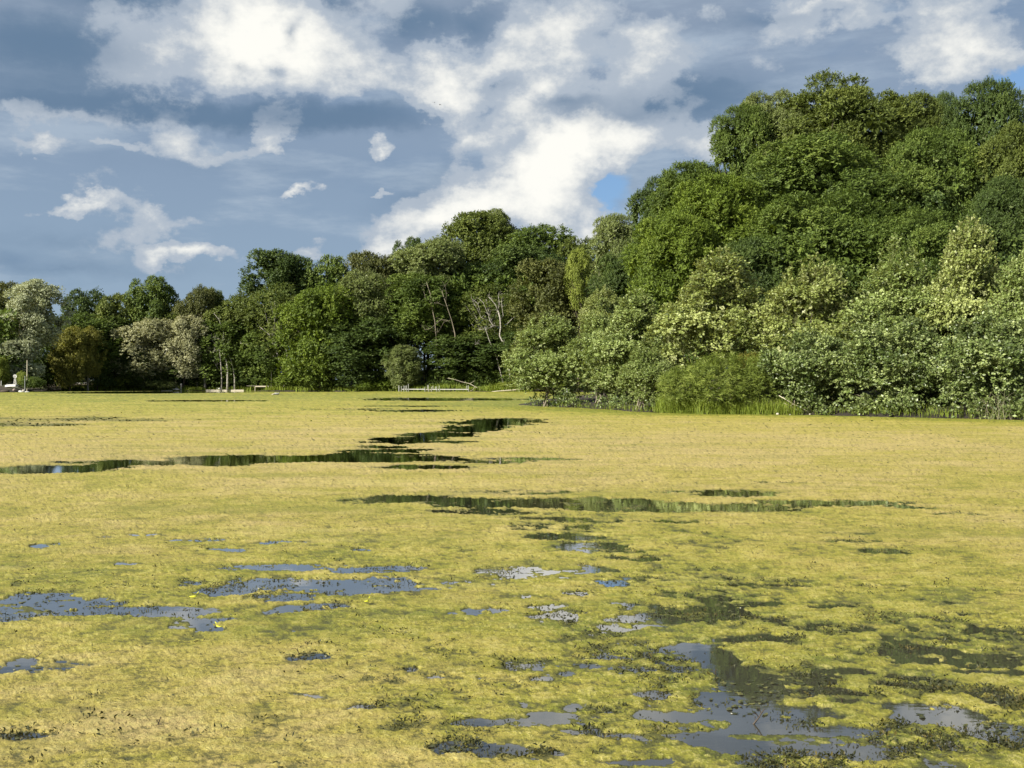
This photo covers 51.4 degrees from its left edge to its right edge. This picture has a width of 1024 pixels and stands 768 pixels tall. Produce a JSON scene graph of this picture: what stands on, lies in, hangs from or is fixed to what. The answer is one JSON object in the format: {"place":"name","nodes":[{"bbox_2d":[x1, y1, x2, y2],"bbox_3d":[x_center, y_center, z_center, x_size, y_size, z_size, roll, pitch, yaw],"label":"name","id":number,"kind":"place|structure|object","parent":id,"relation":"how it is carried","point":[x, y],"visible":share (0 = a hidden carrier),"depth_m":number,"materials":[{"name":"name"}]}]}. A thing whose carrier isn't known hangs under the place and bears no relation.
{"place":"outdoors","nodes":[
{"label":"outdoors","id":0,"kind":"place"},
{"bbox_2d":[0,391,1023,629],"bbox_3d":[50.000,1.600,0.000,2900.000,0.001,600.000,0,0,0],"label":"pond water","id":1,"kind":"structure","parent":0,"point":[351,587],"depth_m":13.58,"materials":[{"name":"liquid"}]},
{"bbox_2d":[401,384,469,391],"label":"dock","id":2,"kind":"object","parent":1,"relation":"in","point":[427,389],"visible":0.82,"depth_m":223.35,"materials":[{"name":"white paint"}]},
{"bbox_2d":[0,391,1023,767],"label":"algae mat","id":3,"kind":"object","parent":1,"relation":"on","point":[120,665],"visible":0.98,"depth_m":8.43,"materials":[{"name":"plant"}]},
{"bbox_2d":[0,438,1023,767],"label":"water weeds","id":4,"kind":"object","parent":1,"relation":"on","point":[996,740],"visible":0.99,"depth_m":5.57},
{"bbox_2d":[13,517,1023,767],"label":"floating leaves","id":5,"kind":"object","parent":1,"relation":"on","point":[675,669],"visible":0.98,"depth_m":5.54,"materials":[{"name":"green plant"}]},
{"bbox_2d":[0,367,1023,711],"bbox_3d":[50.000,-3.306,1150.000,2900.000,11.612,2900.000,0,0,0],"label":"ground","id":6,"kind":"structure","parent":0,"point":[592,405],"depth_m":61.36,"materials":[{"name":"plant"}]},
{"bbox_2d":[0,357,12,384],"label":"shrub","id":7,"kind":"object","parent":6,"relation":"on","point":[4,368],"visible":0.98,"depth_m":214.67,"materials":[{"name":"green plant"}]},
{"bbox_2d":[0,280,34,350],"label":"deciduous tree","id":8,"kind":"object","parent":6,"relation":"on","point":[4,286],"visible":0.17,"depth_m":259.82,"materials":[{"name":"green plant"}]},
{"bbox_2d":[16,371,28,383],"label":"shrub","id":9,"kind":"object","parent":6,"relation":"on","point":[21,375],"visible":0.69,"depth_m":213.43,"materials":[{"name":"green plant"}]},
{"bbox_2d":[0,337,45,386],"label":"silver maple","id":10,"kind":"object","parent":6,"relation":"on","point":[37,371],"visible":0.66,"depth_m":219.44,"materials":[{"name":"green plant"}]},
{"bbox_2d":[20,375,46,389],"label":"shrub","id":11,"kind":"object","parent":6,"relation":"on","point":[32,382],"visible":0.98,"depth_m":211.62,"materials":[{"name":"green plant"}]},
{"bbox_2d":[0,278,78,352],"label":"silver maple","id":12,"kind":"object","parent":6,"relation":"on","point":[37,319],"visible":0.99,"depth_m":222.03,"materials":[{"name":"green plant"}]},
{"bbox_2d":[33,346,65,389],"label":"deciduous tree","id":13,"kind":"object","parent":6,"relation":"on","point":[49,377],"visible":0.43,"depth_m":237.79,"materials":[{"name":"green plant"}]},
{"bbox_2d":[46,325,90,390],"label":"deciduous tree","id":14,"kind":"object","parent":6,"relation":"on","point":[66,349],"visible":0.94,"depth_m":236.88,"materials":[{"name":"green plant"}]},
{"bbox_2d":[55,285,103,380],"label":"deciduous tree","id":15,"kind":"object","parent":6,"relation":"on","point":[84,302],"visible":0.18,"depth_m":255.50,"materials":[{"name":"green plant"}]},
{"bbox_2d":[75,325,109,390],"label":"deciduous tree","id":16,"kind":"object","parent":6,"relation":"on","point":[93,366],"visible":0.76,"depth_m":240.65,"materials":[{"name":"green plant"}]},
{"bbox_2d":[48,312,138,386],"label":"deciduous tree","id":17,"kind":"object","parent":6,"relation":"on","point":[85,320],"visible":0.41,"depth_m":245.62,"materials":[{"name":"green plant"}]},
{"bbox_2d":[78,343,117,390],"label":"conifer tree","id":18,"kind":"object","parent":6,"relation":"on","point":[109,380],"visible":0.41,"depth_m":245.69,"materials":[{"name":"green plant"}]},
{"bbox_2d":[93,292,139,374],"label":"deciduous tree","id":19,"kind":"object","parent":6,"relation":"on","point":[108,306],"visible":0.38,"depth_m":251.55,"materials":[{"name":"green plant"}]},
{"bbox_2d":[114,349,169,387],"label":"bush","id":20,"kind":"object","parent":6,"relation":"on","point":[140,379],"visible":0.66,"depth_m":247.60,"materials":[{"name":"green plant"}]},
{"bbox_2d":[109,315,177,388],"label":"silver willow","id":21,"kind":"object","parent":6,"relation":"on","point":[142,333],"visible":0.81,"depth_m":246.52,"materials":[{"name":"green plant"}]},
{"bbox_2d":[122,274,179,348],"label":"deciduous tree","id":22,"kind":"object","parent":6,"relation":"on","point":[155,298],"visible":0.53,"depth_m":252.83,"materials":[{"name":"green plant"}]},
{"bbox_2d":[137,379,185,388],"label":"shrub","id":23,"kind":"object","parent":6,"relation":"on","point":[163,383],"visible":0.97,"depth_m":248.47,"materials":[{"name":"green plant"}]},
{"bbox_2d":[149,303,189,381],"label":"deciduous tree","id":24,"kind":"object","parent":6,"relation":"on","point":[169,316],"visible":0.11,"depth_m":251.15,"materials":[{"name":"green plant"}]},
{"bbox_2d":[154,354,205,385],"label":"deciduous tree","id":25,"kind":"object","parent":6,"relation":"on","point":[171,373],"visible":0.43,"depth_m":249.82,"materials":[{"name":"green plant"}]},
{"bbox_2d":[162,313,215,388],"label":"silver willow","id":26,"kind":"object","parent":6,"relation":"on","point":[186,350],"visible":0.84,"depth_m":246.62,"materials":[{"name":"green plant"}]},
{"bbox_2d":[170,283,216,386],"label":"deciduous tree","id":27,"kind":"object","parent":6,"relation":"on","point":[195,304],"visible":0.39,"depth_m":251.07,"materials":[{"name":"green plant"}]},
{"bbox_2d":[189,375,222,386],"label":"shrub","id":28,"kind":"object","parent":6,"relation":"on","point":[199,380],"visible":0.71,"depth_m":250.67,"materials":[{"name":"green plant"}]},
{"bbox_2d":[204,287,224,365],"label":"deciduous tree","id":29,"kind":"object","parent":6,"relation":"on","point":[219,297],"visible":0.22,"depth_m":256.36,"materials":[{"name":"green plant"}]},
{"bbox_2d":[191,316,261,386],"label":"deciduous tree","id":30,"kind":"object","parent":6,"relation":"on","point":[216,355],"visible":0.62,"depth_m":247.97,"materials":[{"name":"green plant"}]},
{"bbox_2d":[201,290,266,375],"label":"deciduous tree","id":31,"kind":"object","parent":6,"relation":"on","point":[233,313],"visible":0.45,"depth_m":250.65,"materials":[{"name":"green plant"}]},
{"bbox_2d":[229,371,262,387],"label":"shrub","id":32,"kind":"object","parent":6,"relation":"on","point":[241,381],"visible":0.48,"depth_m":248.69,"materials":[{"name":"green plant"}]},
{"bbox_2d":[228,326,298,386],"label":"deciduous tree","id":33,"kind":"object","parent":6,"relation":"on","point":[259,375],"visible":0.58,"depth_m":246.28,"materials":[{"name":"green plant"}]},
{"bbox_2d":[240,281,300,369],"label":"birch tree","id":34,"kind":"object","parent":6,"relation":"on","point":[289,297],"visible":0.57,"depth_m":246.70,"materials":[{"name":"green plant"}]},
{"bbox_2d":[236,247,314,348],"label":"deciduous tree","id":35,"kind":"object","parent":6,"relation":"on","point":[281,267],"visible":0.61,"depth_m":256.86,"materials":[{"name":"green plant"}]},
{"bbox_2d":[260,369,304,386],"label":"shrub","id":36,"kind":"object","parent":6,"relation":"on","point":[282,380],"visible":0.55,"depth_m":245.29,"materials":[{"name":"green plant"}]},
{"bbox_2d":[61,382,531,391],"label":"shore grass","id":37,"kind":"structure","parent":6,"relation":"on","point":[494,386],"depth_m":242.18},
{"bbox_2d":[0,264,595,387],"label":"wood","id":38,"kind":"object","parent":6,"relation":"on","point":[5,324],"visible":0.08,"depth_m":240.57,"materials":[{"name":"green plant"}]},
{"bbox_2d":[29,362,584,389],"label":"undergrowth","id":39,"kind":"object","parent":6,"relation":"on","point":[453,381],"visible":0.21,"depth_m":232.15,"materials":[{"name":"green plant"}]},
{"bbox_2d":[268,281,361,388],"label":"deciduous tree","id":40,"kind":"object","parent":6,"relation":"on","point":[318,311],"visible":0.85,"depth_m":235.79,"materials":[{"name":"green plant"}]},
{"bbox_2d":[294,254,349,333],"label":"deciduous tree","id":41,"kind":"object","parent":6,"relation":"on","point":[335,269],"visible":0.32,"depth_m":258.66,"materials":[{"name":"green plant"}]},
{"bbox_2d":[300,379,344,387],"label":"shrub","id":42,"kind":"object","parent":6,"relation":"on","point":[324,386],"visible":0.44,"depth_m":241.24,"materials":[{"name":"green plant"}]},
{"bbox_2d":[332,268,397,345],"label":"deciduous tree","id":43,"kind":"object","parent":6,"relation":"on","point":[371,302],"visible":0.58,"depth_m":239.73,"materials":[{"name":"green plant"}]},
{"bbox_2d":[317,314,417,387],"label":"deciduous tree","id":44,"kind":"object","parent":6,"relation":"on","point":[363,358],"visible":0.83,"depth_m":233.75,"materials":[{"name":"green plant"}]},
{"bbox_2d":[351,377,393,389],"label":"shrub","id":45,"kind":"object","parent":6,"relation":"on","point":[380,384],"visible":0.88,"depth_m":233.23,"materials":[{"name":"green plant"}]},
{"bbox_2d":[343,249,413,371],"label":"deciduous tree","id":46,"kind":"object","parent":6,"relation":"on","point":[379,265],"visible":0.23,"depth_m":254.50,"materials":[{"name":"green plant"}]},
{"bbox_2d":[380,343,424,387],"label":"deciduous tree","id":47,"kind":"object","parent":6,"relation":"on","point":[403,360],"visible":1,"depth_m":230.97,"materials":[{"name":"green plant"}]},
{"bbox_2d":[389,236,426,345],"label":"deciduous tree","id":48,"kind":"object","parent":6,"relation":"on","point":[409,243],"visible":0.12,"depth_m":260.06,"materials":[{"name":"green plant"}]},
{"bbox_2d":[383,272,468,385],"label":"deciduous tree","id":49,"kind":"object","parent":6,"relation":"on","point":[413,309],"visible":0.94,"depth_m":236.28,"materials":[{"name":"green plant"}]},
{"bbox_2d":[387,236,471,380],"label":"deciduous tree","id":50,"kind":"object","parent":6,"relation":"on","point":[422,261],"visible":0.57,"depth_m":245.65,"materials":[{"name":"green plant"}]},
{"bbox_2d":[419,331,506,384],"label":"deciduous tree","id":51,"kind":"object","parent":6,"relation":"on","point":[446,352],"visible":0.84,"depth_m":232.00,"materials":[{"name":"green plant"}]},
{"bbox_2d":[433,260,503,340],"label":"deciduous tree","id":52,"kind":"object","parent":6,"relation":"on","point":[471,268],"visible":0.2,"depth_m":247.15,"materials":[{"name":"green plant"}]},
{"bbox_2d":[432,210,520,295],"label":"deciduous tree","id":53,"kind":"object","parent":6,"relation":"on","point":[465,228],"visible":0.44,"depth_m":269.35,"materials":[{"name":"green plant"}]},
{"bbox_2d":[453,282,517,381],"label":"birch tree","id":54,"kind":"object","parent":6,"relation":"on","point":[485,302],"visible":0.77,"depth_m":235.14,"materials":[{"name":"green plant"}]},
{"bbox_2d":[471,292,512,381],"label":"birch tree","id":55,"kind":"object","parent":6,"relation":"on","point":[500,318],"visible":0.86,"depth_m":229.92,"materials":[{"name":"grey plant"}]},
{"bbox_2d":[479,208,512,245],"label":"deciduous tree","id":56,"kind":"object","parent":6,"relation":"on","point":[501,212],"visible":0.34,"depth_m":275.95,"materials":[{"name":"green plant"}]},
{"bbox_2d":[478,329,517,382],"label":"deciduous tree","id":57,"kind":"object","parent":6,"relation":"on","point":[499,342],"visible":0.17,"depth_m":233.54,"materials":[{"name":"green plant"}]},
{"bbox_2d":[470,244,565,331],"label":"deciduous tree","id":58,"kind":"object","parent":6,"relation":"on","point":[513,256],"visible":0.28,"depth_m":245.29,"materials":[{"name":"green plant"}]},
{"bbox_2d":[478,223,576,294],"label":"deciduous tree","id":59,"kind":"object","parent":6,"relation":"on","point":[540,236],"visible":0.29,"depth_m":264.28,"materials":[{"name":"green plant"}]},
{"bbox_2d":[497,325,562,390],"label":"deciduous tree","id":60,"kind":"object","parent":6,"relation":"on","point":[505,345],"visible":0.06,"depth_m":220.34,"materials":[{"name":"green plant"}]},
{"bbox_2d":[498,309,591,406],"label":"alder bush","id":61,"kind":"object","parent":6,"relation":"on","point":[535,363],"visible":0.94,"depth_m":74.43,"materials":[{"name":"green plant"}]},
{"bbox_2d":[504,257,590,386],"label":"deciduous tree","id":62,"kind":"object","parent":6,"relation":"on","point":[547,282],"visible":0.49,"depth_m":211.00,"materials":[{"name":"green plant"}]},
{"bbox_2d":[563,247,592,390],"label":"deciduous tree","id":63,"kind":"object","parent":6,"relation":"on","point":[577,264],"visible":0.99,"depth_m":206.93,"materials":[{"name":"green plant"}]},
{"bbox_2d":[556,235,599,322],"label":"deciduous tree","id":64,"kind":"object","parent":6,"relation":"on","point":[563,250],"visible":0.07,"depth_m":259.03,"materials":[{"name":"green plant"}]},
{"bbox_2d":[560,297,627,402],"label":"alder bush","id":65,"kind":"object","parent":6,"relation":"on","point":[601,323],"visible":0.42,"depth_m":72.44,"materials":[{"name":"green plant"}]},
{"bbox_2d":[576,284,620,398],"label":"alder bush","id":66,"kind":"object","parent":6,"relation":"on","point":[608,294],"visible":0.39,"depth_m":78.59,"materials":[{"name":"green plant"}]},
{"bbox_2d":[587,212,639,290],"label":"deciduous tree","id":67,"kind":"object","parent":6,"relation":"on","point":[612,233],"visible":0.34,"depth_m":130.41,"materials":[{"name":"green plant"}]},
{"bbox_2d":[585,246,646,311],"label":"deciduous tree","id":68,"kind":"object","parent":6,"relation":"on","point":[615,277],"visible":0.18,"depth_m":94.70,"materials":[{"name":"green plant"}]},
{"bbox_2d":[580,287,683,405],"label":"alder bush","id":69,"kind":"object","parent":6,"relation":"on","point":[633,319],"visible":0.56,"depth_m":67.94,"materials":[{"name":"green plant"}]},
{"bbox_2d":[614,336,678,409],"bbox_3d":[7.815,-0.534,61.422,3.366,4.512,3.904,0,0,-28],"label":"alder bush","id":70,"kind":"object","parent":6,"relation":"on","point":[643,369],"visible":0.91,"depth_m":60.98,"materials":[{"name":"green plant"}]},
{"bbox_2d":[623,174,670,249],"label":"deciduous tree","id":71,"kind":"object","parent":6,"relation":"on","point":[636,207],"visible":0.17,"depth_m":115.04,"materials":[{"name":"green plant"}]},
{"bbox_2d":[618,210,723,325],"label":"deciduous tree","id":72,"kind":"object","parent":6,"relation":"on","point":[678,247],"visible":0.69,"depth_m":82.04,"materials":[{"name":"green plant"}]},
{"bbox_2d":[642,159,723,362],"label":"deciduous tree","id":73,"kind":"object","parent":6,"relation":"on","point":[669,181],"visible":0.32,"depth_m":108.27,"materials":[{"name":"green plant"}]},
{"bbox_2d":[655,364,710,409],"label":"willow bush","id":74,"kind":"object","parent":6,"relation":"on","point":[671,377],"visible":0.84,"depth_m":57.42,"materials":[{"name":"green plant"}]},
{"bbox_2d":[641,244,783,401],"bbox_3d":[12.494,-3.477,64.036,9.081,9.810,7.597,0,0,25],"label":"alder bush","id":75,"kind":"object","parent":6,"relation":"on","point":[739,309],"visible":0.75,"depth_m":62.86,"materials":[{"name":"green plant"}]},
{"bbox_2d":[656,171,775,342],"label":"deciduous tree","id":76,"kind":"object","parent":6,"relation":"on","point":[725,203],"visible":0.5,"depth_m":87.45,"materials":[{"name":"green plant"}]},
{"bbox_2d":[678,351,767,408],"bbox_3d":[11.345,-0.088,57.159,5.186,3.502,4.960,0,0,0],"label":"willow bush","id":77,"kind":"object","parent":6,"relation":"on","point":[701,369],"visible":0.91,"depth_m":56.42,"materials":[{"name":"green plant"}]},
{"bbox_2d":[702,102,774,218],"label":"deciduous tree","id":78,"kind":"object","parent":6,"relation":"on","point":[724,147],"visible":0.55,"depth_m":104.55,"materials":[{"name":"green plant"}]},
{"bbox_2d":[737,350,759,397],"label":"shrub","id":79,"kind":"object","parent":6,"relation":"on","point":[747,357],"visible":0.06,"depth_m":60.37,"materials":[{"name":"green plant"}]},
{"bbox_2d":[718,235,801,329],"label":"deciduous tree","id":80,"kind":"object","parent":6,"relation":"on","point":[742,248],"visible":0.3,"depth_m":76.28,"materials":[{"name":"green plant"}]},
{"bbox_2d":[731,352,794,403],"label":"willow bush","id":81,"kind":"object","parent":6,"relation":"on","point":[749,361],"visible":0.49,"depth_m":56.57,"materials":[{"name":"green plant"}]},
{"bbox_2d":[525,388,1023,419],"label":"shoreline bank","id":82,"kind":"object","parent":6,"relation":"on","point":[1011,408],"visible":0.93,"depth_m":52.31,"materials":[{"name":"green plant"}]},
{"bbox_2d":[732,87,818,198],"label":"deciduous tree","id":83,"kind":"object","parent":6,"relation":"on","point":[767,105],"visible":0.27,"depth_m":106.04,"materials":[{"name":"green plant"}]},
{"bbox_2d":[529,394,1023,418],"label":"bank grass","id":84,"kind":"structure","parent":6,"relation":"on","point":[746,407],"depth_m":56.17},
{"bbox_2d":[550,188,1023,400],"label":"woodland understory","id":85,"kind":"object","parent":6,"relation":"on","point":[936,194],"visible":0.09,"depth_m":73.18,"materials":[{"name":"green plant"}]},
{"bbox_2d":[745,251,864,399],"bbox_3d":[16.925,-3.125,60.683,7.158,8.883,7.141,0,0,0],"label":"alder bush","id":86,"kind":"object","parent":6,"relation":"on","point":[806,297],"visible":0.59,"depth_m":60.10,"materials":[{"name":"green plant"}]},
{"bbox_2d":[755,323,872,408],"bbox_3d":[15.919,-0.836,56.432,6.249,4.893,5.954,0,0,0],"label":"alder bush","id":87,"kind":"object","parent":6,"relation":"on","point":[812,371],"visible":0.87,"depth_m":55.27,"materials":[{"name":"green plant"}]},
{"bbox_2d":[746,188,917,337],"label":"deciduous tree","id":88,"kind":"object","parent":6,"relation":"on","point":[826,236],"visible":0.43,"depth_m":77.17,"materials":[{"name":"green plant"}]},
{"bbox_2d":[672,137,991,355],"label":"deep wood","id":89,"kind":"object","parent":6,"relation":"on","point":[889,168],"depth_m":102.39,"materials":[{"name":"green plant"}]},
{"bbox_2d":[741,129,927,268],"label":"deciduous tree","id":90,"kind":"object","parent":6,"relation":"on","point":[819,167],"visible":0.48,"depth_m":89.72,"materials":[{"name":"green plant"}]},
{"bbox_2d":[774,68,920,190],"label":"deciduous tree","id":91,"kind":"object","parent":6,"relation":"on","point":[849,112],"visible":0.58,"depth_m":102.59,"materials":[{"name":"green plant"}]},
{"bbox_2d":[835,310,961,412],"bbox_3d":[19.823,-1.058,54.031,7.080,5.367,6.077,0,0,0],"label":"alder bush","id":92,"kind":"object","parent":6,"relation":"on","point":[888,368],"visible":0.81,"depth_m":52.82,"materials":[{"name":"green plant"}]},
{"bbox_2d":[834,233,967,396],"bbox_3d":[21.371,-3.645,58.570,7.747,9.413,6.569,0,0,0],"label":"alder bush","id":93,"kind":"object","parent":6,"relation":"on","point":[897,293],"visible":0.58,"depth_m":57.34,"materials":[{"name":"green plant"}]},
{"bbox_2d":[866,89,952,209],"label":"deciduous tree","id":94,"kind":"object","parent":6,"relation":"on","point":[929,117],"visible":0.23,"depth_m":104.64,"materials":[{"name":"green plant"}]},
{"bbox_2d":[871,125,984,266],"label":"deciduous tree","id":95,"kind":"object","parent":6,"relation":"on","point":[927,164],"visible":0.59,"depth_m":89.47,"materials":[{"name":"green plant"}]},
{"bbox_2d":[875,204,996,291],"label":"deciduous tree","id":96,"kind":"object","parent":6,"relation":"on","point":[924,238],"visible":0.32,"depth_m":72.65,"materials":[{"name":"green plant"}]},
{"bbox_2d":[933,90,958,174],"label":"deciduous tree","id":97,"kind":"object","parent":6,"relation":"on","point":[943,98],"visible":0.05,"depth_m":111.27,"materials":[{"name":"green plant"}]},
{"bbox_2d":[912,214,1005,385],"bbox_3d":[24.394,-3.770,56.891,6.877,10.649,5.785,0,0,0],"label":"alder bush","id":98,"kind":"object","parent":6,"relation":"on","point":[957,297],"visible":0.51,"depth_m":55.94,"materials":[{"name":"green plant"}]},
{"bbox_2d":[922,304,1023,411],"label":"alder bush","id":99,"kind":"object","parent":6,"relation":"on","point":[991,362],"visible":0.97,"depth_m":49.14,"materials":[{"name":"green plant"}]},
{"bbox_2d":[940,75,1023,263],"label":"deciduous tree","id":100,"kind":"object","parent":6,"relation":"on","point":[986,113],"visible":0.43,"depth_m":98.63,"materials":[{"name":"green plant"}]},
{"bbox_2d":[959,392,1023,419],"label":"reed clump","id":101,"kind":"object","parent":6,"relation":"on","point":[996,409],"visible":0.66,"depth_m":47.66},
{"bbox_2d":[965,172,1023,291],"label":"deciduous tree","id":102,"kind":"object","parent":6,"relation":"on","point":[995,210],"visible":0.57,"depth_m":74.51,"materials":[{"name":"green plant"}]},
{"bbox_2d":[968,119,1023,246],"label":"deciduous tree","id":103,"kind":"object","parent":6,"relation":"on","point":[1006,161],"visible":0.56,"depth_m":87.06,"materials":[{"name":"green plant"}]},
{"bbox_2d":[984,234,1023,382],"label":"alder bush","id":104,"kind":"object","parent":6,"relation":"on","point":[1012,300],"visible":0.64,"depth_m":52.42,"materials":[{"name":"green plant"}]},
{"bbox_2d":[0,0,1023,370],"label":"sky","id":105,"kind":"structure","parent":0,"point":[176,140],"materials":[{"name":"blue"}]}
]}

